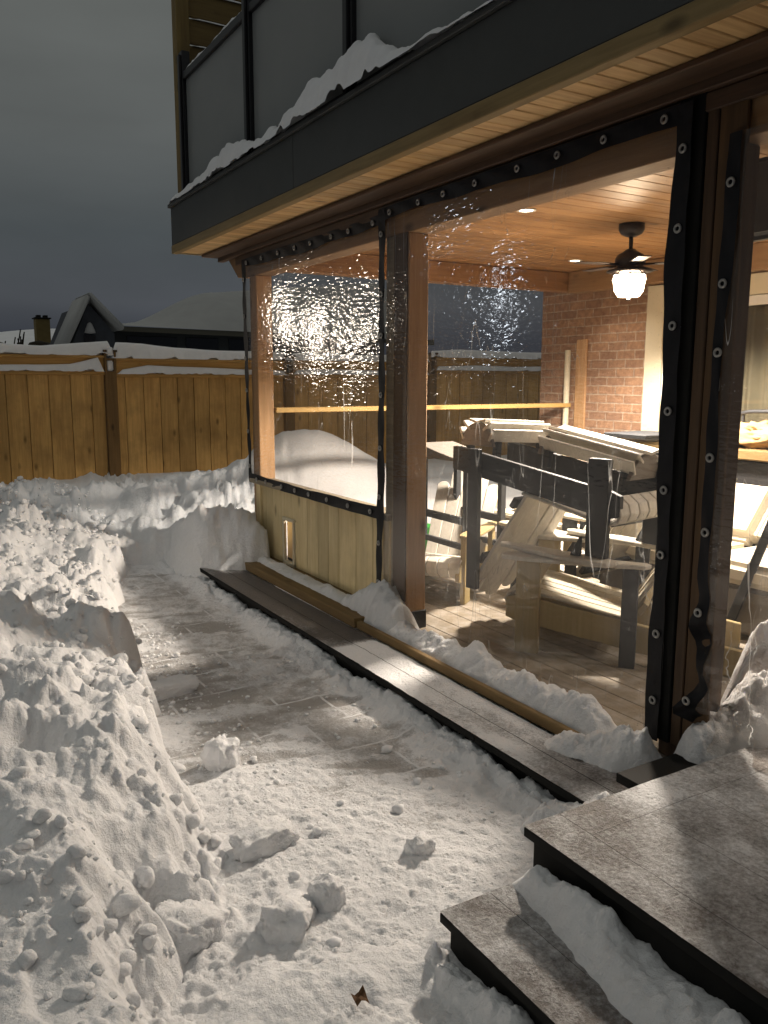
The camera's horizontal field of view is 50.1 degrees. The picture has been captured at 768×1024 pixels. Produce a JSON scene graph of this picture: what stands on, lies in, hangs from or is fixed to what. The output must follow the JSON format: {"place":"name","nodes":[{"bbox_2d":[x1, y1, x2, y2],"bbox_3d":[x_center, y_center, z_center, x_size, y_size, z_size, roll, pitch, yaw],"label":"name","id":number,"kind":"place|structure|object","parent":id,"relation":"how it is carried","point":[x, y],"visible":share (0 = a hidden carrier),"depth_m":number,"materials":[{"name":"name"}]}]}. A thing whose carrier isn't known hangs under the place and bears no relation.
{"place":"outdoors","nodes":[
{"label":"outdoors","id":0,"kind":"place"},
{"bbox_2d":[0,429,554,1023],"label":"snow ground","id":1,"kind":"structure","parent":0,"point":[82,749],"depth_m":2.65,"materials":[{"name":"white snow"}]},
{"bbox_2d":[0,329,49,345],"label":"shrub","id":2,"kind":"object","parent":1,"relation":"on","point":[39,343],"visible":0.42,"depth_m":28.12,"materials":[{"name":"black plant"}]},
{"bbox_2d":[0,315,54,374],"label":"house","id":3,"kind":"structure","parent":1,"relation":"on","point":[42,331],"depth_m":31.07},
{"bbox_2d":[0,354,108,484],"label":"cedar fence","id":4,"kind":"object","parent":1,"relation":"on","point":[52,424],"visible":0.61,"depth_m":10.27,"materials":[{"name":"brown wood"}]},
{"bbox_2d":[0,357,104,371],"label":"snow","id":5,"kind":"structure","parent":4,"relation":"on","point":[94,364],"depth_m":10.17,"materials":[{"name":"white snow"}]},
{"bbox_2d":[0,341,113,354],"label":"snow","id":6,"kind":"structure","parent":4,"relation":"on","point":[91,348],"depth_m":10.17,"materials":[{"name":"white snow"}]},
{"bbox_2d":[0,476,221,1023],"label":"snow clods","id":7,"kind":"object","parent":1,"relation":"on","point":[124,904],"visible":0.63,"depth_m":2.41,"materials":[{"name":"white snow"}]},
{"bbox_2d":[102,350,121,476],"bbox_3d":[-3.523,-1.099,10.664,0.176,1.970,0.160,-5,11,-30],"label":"fence post","id":8,"kind":"object","parent":1,"relation":"on","point":[112,420],"visible":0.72,"depth_m":10.58,"materials":[{"name":"brown wood"}]},
{"bbox_2d":[106,347,112,355],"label":"snow block","id":9,"kind":"structure","parent":8,"relation":"on","point":[109,349],"depth_m":10.46,"materials":[{"name":"white snow"}]},
{"bbox_2d":[107,361,113,370],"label":"snow block","id":10,"kind":"structure","parent":8,"relation":"on","point":[110,366],"depth_m":10.50,"materials":[{"name":"white snow"}]},
{"bbox_2d":[116,358,284,474],"bbox_3d":[-2.453,-1.147,11.300,2.350,1.870,0.100,-5,11,-30],"label":"cedar fence","id":11,"kind":"object","parent":1,"relation":"on","point":[184,422],"visible":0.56,"depth_m":11.12,"materials":[{"name":"brown wood"}]},
{"bbox_2d":[110,342,289,360],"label":"snow","id":12,"kind":"structure","parent":11,"relation":"on","point":[136,350],"depth_m":10.88,"materials":[{"name":"white snow"}]},
{"bbox_2d":[118,365,286,374],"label":"snow","id":13,"kind":"structure","parent":11,"relation":"on","point":[146,369],"depth_m":10.97,"materials":[{"name":"white snow"}]},
{"bbox_2d":[50,283,433,377],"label":"neighbour house","id":14,"kind":"structure","parent":1,"relation":"on","point":[339,319],"depth_m":25.47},
{"bbox_2d":[84,335,95,341],"bbox_3d":[-7.788,-4.404,21.778,0.290,0.550,0.050,-5,11,-30],"label":"gable window","id":15,"kind":"structure","parent":14,"relation":"in","point":[87,338],"depth_m":21.73,"materials":[{"name":"black glass"}]},
{"bbox_2d":[127,336,250,359],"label":"windows","id":16,"kind":"structure","parent":14,"relation":"in","point":[191,343],"depth_m":24.09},
{"bbox_2d":[281,355,295,430],"bbox_3d":[-1.383,-1.285,11.922,0.176,1.950,0.160,-5,11,-30],"label":"fence post","id":17,"kind":"object","parent":1,"relation":"on","point":[289,396],"visible":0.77,"depth_m":11.80,"materials":[{"name":"brown wood"}]},
{"bbox_2d":[294,360,428,462],"bbox_3d":[-0.321,-1.347,12.551,2.330,1.880,0.100,-5,11,-30],"label":"cedar fence","id":18,"kind":"object","parent":1,"relation":"on","point":[358,429],"visible":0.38,"depth_m":12.31,"materials":[{"name":"brown wood"}]},
{"bbox_2d":[289,353,428,361],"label":"snow","id":19,"kind":"structure","parent":18,"relation":"on","point":[326,357],"depth_m":12.10,"materials":[{"name":"white snow"}]},
{"bbox_2d":[294,369,428,374],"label":"snow","id":20,"kind":"structure","parent":18,"relation":"on","point":[345,372],"depth_m":12.13,"materials":[{"name":"white snow"}]},
{"bbox_2d":[200,568,628,803],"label":"boardwalk","id":21,"kind":"structure","parent":1,"relation":"on","point":[512,743],"depth_m":3.87,"materials":[{"name":"brown wood"}]},
{"bbox_2d":[544,724,662,772],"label":"snow ridge","id":22,"kind":"structure","parent":21,"relation":"on","point":[619,748],"depth_m":3.18,"materials":[{"name":"white snow"}]},
{"bbox_2d":[616,753,697,787],"bbox_3d":[1.001,0.943,2.930,0.310,0.035,0.170,-5,11,-30],"label":"board","id":23,"kind":"object","parent":21,"relation":"on","point":[649,771],"visible":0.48,"depth_m":2.94,"materials":[{"name":"wood"}]},
{"bbox_2d":[426,352,437,458],"bbox_3d":[0.741,-1.518,13.162,0.176,2.030,0.160,-5,11,-30],"label":"fence post","id":24,"kind":"object","parent":1,"relation":"on","point":[431,395],"visible":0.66,"depth_m":13.06,"materials":[{"name":"brown wood"}]},
{"bbox_2d":[436,357,540,455],"bbox_3d":[1.815,-1.582,13.799,2.360,1.960,0.100,-5,11,-30],"label":"cedar fence","id":25,"kind":"object","parent":1,"relation":"on","point":[458,387],"visible":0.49,"depth_m":13.62,"materials":[{"name":"brown wood"}]},
{"bbox_2d":[431,349,540,358],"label":"snow","id":26,"kind":"structure","parent":25,"relation":"on","point":[459,353],"depth_m":13.48,"materials":[{"name":"white snow"}]},
{"bbox_2d":[437,365,540,370],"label":"snow","id":27,"kind":"structure","parent":25,"relation":"on","point":[487,368],"depth_m":13.53,"materials":[{"name":"white snow"}]},
{"bbox_2d":[440,747,767,1023],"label":"stair","id":28,"kind":"object","parent":1,"relation":"on","point":[672,869],"visible":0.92,"depth_m":2.19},
{"bbox_2d":[512,865,750,1023],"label":"snow ridge","id":29,"kind":"structure","parent":28,"relation":"on","point":[635,979],"depth_m":2.02,"materials":[{"name":"white snow"}]},
{"bbox_2d":[539,271,767,456],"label":"house wall","id":30,"kind":"structure","parent":1,"relation":"on","point":[601,362],"depth_m":7.76,"materials":[{"name":"red brick"}]},
{"bbox_2d":[167,0,766,255],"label":"balcony","id":31,"kind":"structure","parent":30,"relation":"attached to","point":[494,59],"depth_m":3.48,"materials":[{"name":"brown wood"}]},
{"bbox_2d":[177,50,189,195],"bbox_3d":[-1.589,-3.070,6.571,0.085,1.130,0.080,-5,11,-30],"label":"railing post","id":32,"kind":"object","parent":31,"relation":"on","point":[183,59],"visible":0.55,"depth_m":6.53,"materials":[{"name":"metal"}]},
{"bbox_2d":[171,0,240,195],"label":"privacy screen","id":33,"kind":"object","parent":31,"relation":"on","point":[201,30],"visible":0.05,"depth_m":6.61,"materials":[{"name":"brown wood"}]},
{"bbox_2d":[183,12,244,183],"bbox_3d":[-1.226,-2.913,5.995,0.062,0.925,1.290,-5,11,-30],"label":"glass panel","id":34,"kind":"object","parent":31,"relation":"on","point":[213,74],"visible":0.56,"depth_m":5.96,"materials":[{"name":"glass"}]},
{"bbox_2d":[187,16,235,66],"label":"snow ridge","id":35,"kind":"structure","parent":34,"relation":"on","point":[213,39],"depth_m":5.78,"materials":[{"name":"white snow"}]},
{"bbox_2d":[241,0,254,155],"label":"railing post","id":36,"kind":"object","parent":31,"relation":"on","point":[248,74],"visible":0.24,"depth_m":5.36,"materials":[{"name":"metal"}]},
{"bbox_2d":[249,0,342,150],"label":"glass panel","id":37,"kind":"object","parent":31,"relation":"on","point":[297,45],"visible":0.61,"depth_m":4.89,"materials":[{"name":"glass"}]},
{"bbox_2d":[169,0,494,203],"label":"snow drift","id":38,"kind":"object","parent":31,"relation":"on","point":[369,52],"visible":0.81,"depth_m":4.21,"materials":[{"name":"white snow"}]},
{"bbox_2d":[342,0,356,94],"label":"railing post","id":39,"kind":"object","parent":31,"relation":"on","point":[349,23],"depth_m":4.21,"materials":[{"name":"metal"}]},
{"bbox_2d":[354,0,488,87],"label":"glass panel","id":40,"kind":"object","parent":31,"relation":"on","point":[400,23],"visible":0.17,"depth_m":3.85,"materials":[{"name":"glass"}]},
{"bbox_2d":[182,0,767,272],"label":"porch ceiling","id":41,"kind":"structure","parent":31,"relation":"attached to","point":[555,235],"depth_m":5.00,"materials":[{"name":"brown wood"}]},
{"bbox_2d":[286,254,568,292],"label":"cross beam","id":42,"kind":"structure","parent":41,"relation":"attached to","point":[367,267],"depth_m":7.40,"materials":[{"name":"brown wood"}]},
{"bbox_2d":[517,208,535,212],"bbox_3d":[0.878,-1.859,5.070,0.124,0.009,0.124,-5,11,-30],"label":"pot light","id":43,"kind":"object","parent":41,"relation":"attached to","point":[527,210],"visible":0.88,"depth_m":5.07,"materials":[{"name":"white paint"}]},
{"bbox_2d":[568,259,581,261],"bbox_3d":[1.672,-2.197,7.191,0.124,0.009,0.124,-5,11,-30],"label":"pot light","id":44,"kind":"object","parent":41,"relation":"attached to","point":[574,260],"visible":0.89,"depth_m":7.15,"materials":[{"name":"white paint"}]},
{"bbox_2d":[574,222,663,300],"bbox_3d":[1.650,-1.689,5.579,0.785,0.505,0.755,-5,11,-30],"label":"ceiling fan","id":45,"kind":"object","parent":41,"relation":"hanging from","point":[629,271],"visible":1,"depth_m":5.49,"materials":[{"name":"brown metal"}]},
{"bbox_2d":[753,156,767,241],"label":"rolled blind","id":46,"kind":"object","parent":41,"relation":"hanging from","point":[761,225],"visible":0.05,"depth_m":3.71,"materials":[{"name":"black fabric"}]},
{"bbox_2d":[568,242,767,293],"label":"wall beam","id":47,"kind":"structure","parent":30,"relation":"attached to","point":[580,282],"depth_m":7.56,"materials":[{"name":"brown wood"}]},
{"bbox_2d":[118,560,555,1023],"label":"patio","id":48,"kind":"structure","parent":0,"point":[309,758],"depth_m":3.21,"materials":[{"name":"white snow"}]},
{"bbox_2d":[150,674,199,700],"bbox_3d":[-1.100,0.909,4.224,0.296,0.105,0.134,-6,11,-35],"label":"snow block","id":49,"kind":"object","parent":48,"relation":"on","point":[178,685],"depth_m":4.19,"materials":[{"name":"white snow"}]},
{"bbox_2d":[154,899,229,964],"bbox_3d":[-0.567,1.214,2.350,0.205,0.196,0.242,6,11,32],"label":"snow block","id":50,"kind":"object","parent":48,"relation":"on","point":[195,926],"depth_m":2.30,"materials":[{"name":"white snow"}]},
{"bbox_2d":[200,734,240,771],"bbox_3d":[-0.673,1.025,3.431,0.151,0.175,0.150,6,11,32],"label":"snow block","id":51,"kind":"object","parent":48,"relation":"on","point":[219,753],"depth_m":3.38,"materials":[{"name":"white snow"}]},
{"bbox_2d":[228,815,299,862],"bbox_3d":[-0.417,1.143,2.835,0.261,0.136,0.139,-7,12,-39],"label":"snow block","id":52,"kind":"object","parent":48,"relation":"on","point":[255,839],"depth_m":2.79,"materials":[{"name":"white snow"}]},
{"bbox_2d":[260,891,316,945],"bbox_3d":[-0.282,1.218,2.430,0.156,0.187,0.226,1,9,7],"label":"snow block","id":53,"kind":"object","parent":48,"relation":"on","point":[287,917],"depth_m":2.36,"materials":[{"name":"white snow"}]},
{"bbox_2d":[307,872,346,913],"bbox_3d":[-0.177,1.192,2.524,0.112,0.168,0.126,-5,11,-30],"label":"snow block","id":54,"kind":"object","parent":48,"relation":"on","point":[326,892],"depth_m":2.48,"materials":[{"name":"white snow"}]},
{"bbox_2d":[128,616,533,956],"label":"snow crumbs","id":55,"kind":"object","parent":48,"relation":"on","point":[333,941],"visible":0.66,"depth_m":3.69,"materials":[{"name":"white snow"}]},
{"bbox_2d":[351,985,369,1005],"bbox_3d":[-0.060,1.209,2.049,0.036,0.028,0.036,-5,11,-30],"label":"dead leaf","id":56,"kind":"object","parent":48,"relation":"on","point":[359,996],"visible":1,"depth_m":2.05,"materials":[{"name":"brown plant"}]},
{"bbox_2d":[210,584,564,804],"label":"snow ridge","id":57,"kind":"structure","parent":48,"relation":"on","point":[424,722],"depth_m":3.97,"materials":[{"name":"white snow"}]},
{"bbox_2d":[404,830,435,855],"bbox_3d":[0.119,1.155,2.806,0.105,0.119,0.095,-5,11,-30],"label":"snow block","id":58,"kind":"object","parent":48,"relation":"on","point":[421,843],"depth_m":2.78,"materials":[{"name":"white snow"}]},
{"bbox_2d":[424,940,533,1023],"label":"snow ridge","id":59,"kind":"structure","parent":48,"relation":"on","point":[475,1002],"depth_m":2.08,"materials":[{"name":"white snow"}]},
{"bbox_2d":[520,791,609,834],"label":"snow ridge","id":60,"kind":"structure","parent":48,"relation":"on","point":[543,810],"depth_m":2.90,"materials":[{"name":"white snow"}]},
{"bbox_2d":[0,0,761,373],"label":"sky","id":61,"kind":"structure","parent":0,"point":[88,155],"materials":[{"name":"grey"}]},
{"bbox_2d":[287,532,749,756],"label":"porch floor","id":62,"kind":"structure","parent":0,"point":[566,662],"depth_m":4.53,"materials":[{"name":"brown wood"}]},
{"bbox_2d":[250,275,274,520],"bbox_3d":[-0.986,-0.747,6.718,0.147,2.280,0.147,-5,11,-30],"label":"porch post","id":63,"kind":"object","parent":62,"relation":"on","point":[262,367],"visible":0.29,"depth_m":6.61,"materials":[{"name":"brown wood"}]},
{"bbox_2d":[274,403,570,412],"bbox_3d":[0.480,-0.958,7.522,3.210,0.040,0.100,-5,11,-30],"label":"back rail","id":64,"kind":"object","parent":63,"relation":"attached to","point":[375,408],"visible":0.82,"depth_m":7.47,"materials":[{"name":"beige wood"}]},
{"bbox_2d":[386,232,428,627],"bbox_3d":[0.133,-0.443,4.857,0.150,2.284,0.241,-5,11,-30],"label":"porch post","id":65,"kind":"object","parent":62,"relation":"on","point":[406,349],"visible":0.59,"depth_m":4.76,"materials":[{"name":"brown wood"}]},
{"bbox_2d":[245,556,579,734],"bbox_3d":[-0.122,0.638,5.097,0.285,0.060,4.000,-5,11,-30],"label":"ledge","id":66,"kind":"object","parent":62,"relation":"on","point":[339,611],"visible":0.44,"depth_m":4.61,"materials":[{"name":"brown wood"}]},
{"bbox_2d":[257,556,346,602],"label":"snow ridge","id":67,"kind":"structure","parent":66,"relation":"on","point":[328,590],"depth_m":5.82,"materials":[{"name":"white snow"}]},
{"bbox_2d":[249,478,391,593],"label":"knee wall","id":68,"kind":"structure","parent":66,"relation":"on","point":[334,546],"depth_m":5.78,"materials":[{"name":"brown wood"}]},
{"bbox_2d":[340,579,418,632],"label":"snow ridge","id":69,"kind":"structure","parent":66,"relation":"on","point":[381,606],"depth_m":4.89,"materials":[{"name":"white snow"}]},
{"bbox_2d":[387,619,616,734],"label":"snow ridge","id":70,"kind":"structure","parent":66,"relation":"on","point":[585,714],"depth_m":3.78,"materials":[{"name":"white snow"}]},
{"bbox_2d":[425,523,429,550],"bbox_3d":[0.262,0.269,6.589,0.260,0.330,0.260,-5,11,-30],"label":"green tub","id":71,"kind":"object","parent":62,"relation":"on","point":[428,526],"visible":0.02,"depth_m":6.49,"materials":[{"name":"plastic"}]},
{"bbox_2d":[425,471,497,604],"bbox_3d":[0.494,0.116,5.907,0.675,0.848,1.056,4,10,24],"label":"adirondack chair","id":72,"kind":"object","parent":62,"relation":"on","point":[441,559],"visible":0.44,"depth_m":6.02,"materials":[{"name":"beige wood"}]},
{"bbox_2d":[425,441,505,549],"bbox_3d":[0.543,-0.127,5.883,0.352,0.709,0.616,-5,11,-30],"label":"upturned stool","id":73,"kind":"object","parent":72,"relation":"on","point":[440,450],"visible":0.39,"depth_m":5.80,"materials":[{"name":"grey wood"}]},
{"bbox_2d":[494,508,585,577],"bbox_3d":[1.431,0.226,6.613,0.700,0.414,1.000,-5,11,-30],"label":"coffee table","id":74,"kind":"object","parent":62,"relation":"on","point":[509,513],"visible":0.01,"depth_m":6.62,"materials":[{"name":"white wicker"}]},
{"bbox_2d":[499,513,642,587],"bbox_3d":[1.395,0.161,5.456,0.722,0.908,1.130,-7,11,-36],"label":"adirondack chair","id":75,"kind":"object","parent":62,"relation":"on","point":[616,552],"visible":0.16,"depth_m":5.37,"materials":[{"name":"beige wood"}]},
{"bbox_2d":[501,479,741,677],"bbox_3d":[1.326,0.272,4.519,1.228,0.986,0.785,4,10,22],"label":"adirondack chair","id":76,"kind":"object","parent":62,"relation":"on","point":[544,592],"visible":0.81,"depth_m":4.43,"materials":[{"name":"beige wood"}]},
{"bbox_2d":[453,442,657,594],"bbox_3d":[0.987,0.115,4.686,0.746,0.937,1.167,-8,12,-41],"label":"adirondack chair","id":77,"kind":"object","parent":76,"relation":"on","point":[587,491],"visible":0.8,"depth_m":4.57,"materials":[{"name":"grey wood"}]},
{"bbox_2d":[459,418,550,457],"bbox_3d":[0.755,-0.455,5.072,0.506,0.255,0.316,-6,11,-34],"label":"footrest","id":78,"kind":"object","parent":77,"relation":"on","point":[494,433],"visible":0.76,"depth_m":4.93,"materials":[{"name":"grey wood"}]},
{"bbox_2d":[537,425,658,491],"bbox_3d":[1.215,-0.313,4.622,0.316,0.324,0.672,-7,12,-38],"label":"footrest","id":79,"kind":"object","parent":77,"relation":"on","point":[632,461],"visible":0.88,"depth_m":4.50,"materials":[{"name":"grey wood"}]},
{"bbox_2d":[604,431,658,448],"bbox_3d":[1.905,-0.038,6.101,0.440,1.099,0.420,-5,11,-30],"label":"table","id":80,"kind":"object","parent":62,"relation":"on","point":[649,438],"visible":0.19,"depth_m":5.89,"materials":[{"name":"wood"}]},
{"bbox_2d":[600,483,767,635],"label":"adirondack chair","id":81,"kind":"object","parent":62,"relation":"on","point":[751,512],"visible":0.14,"depth_m":5.32,"materials":[{"name":"grey wood"}]},
{"bbox_2d":[653,88,759,755],"bbox_3d":[1.195,-0.246,3.051,0.167,2.474,0.275,-5,11,-30],"label":"porch post","id":82,"kind":"object","parent":62,"relation":"on","point":[712,131],"visible":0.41,"depth_m":2.97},
{"bbox_2d":[202,30,767,278],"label":"porch beam","id":83,"kind":"structure","parent":82,"relation":"on","point":[736,72],"depth_m":3.55,"materials":[{"name":"brown wood"}]},
{"bbox_2d":[241,215,377,517],"bbox_3d":[-0.576,-0.980,5.764,0.042,1.775,2.160,-5,11,-30],"label":"vinyl panel","id":84,"kind":"object","parent":83,"relation":"hanging from","point":[303,246],"visible":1,"depth_m":5.77,"materials":[{"name":"plastic"}]},
{"bbox_2d":[376,100,693,740],"bbox_3d":[0.517,-0.416,3.971,0.039,2.365,2.185,-5,11,-30],"label":"vinyl panel","id":85,"kind":"object","parent":83,"relation":"hanging from","point":[680,116],"visible":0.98,"depth_m":3.15,"materials":[{"name":"plastic"}]},
{"bbox_2d":[672,130,767,751],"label":"vinyl panel","id":86,"kind":"object","parent":83,"relation":"hanging from","point":[684,707],"visible":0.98,"depth_m":2.89,"materials":[{"name":"black plastic"}]},
{"bbox_2d":[674,620,767,763],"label":"snow mound","id":87,"kind":"object","parent":62,"relation":"on","point":[701,742],"visible":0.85,"depth_m":3.05,"materials":[{"name":"white snow"}]},
{"bbox_2d":[727,520,767,620],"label":"umbrella pole","id":88,"kind":"object","parent":62,"relation":"on","point":[742,591],"visible":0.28,"depth_m":4.68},
{"bbox_2d":[736,445,767,547],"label":"grill cart","id":89,"kind":"object","parent":62,"relation":"on","point":[752,467],"visible":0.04,"depth_m":5.79,"materials":[{"name":"brown wood"}]},
{"bbox_2d":[740,410,767,446],"bbox_3d":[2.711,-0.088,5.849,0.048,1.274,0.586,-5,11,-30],"label":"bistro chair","id":90,"kind":"object","parent":62,"relation":"on","point":[743,413],"visible":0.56,"depth_m":5.88,"materials":[{"name":"grey metal"}]},
{"bbox_2d":[739,420,767,448],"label":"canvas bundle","id":91,"kind":"object","parent":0,"point":[753,434],"visible":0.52,"depth_m":5.82,"materials":[{"name":"beige fabric"}]}
]}

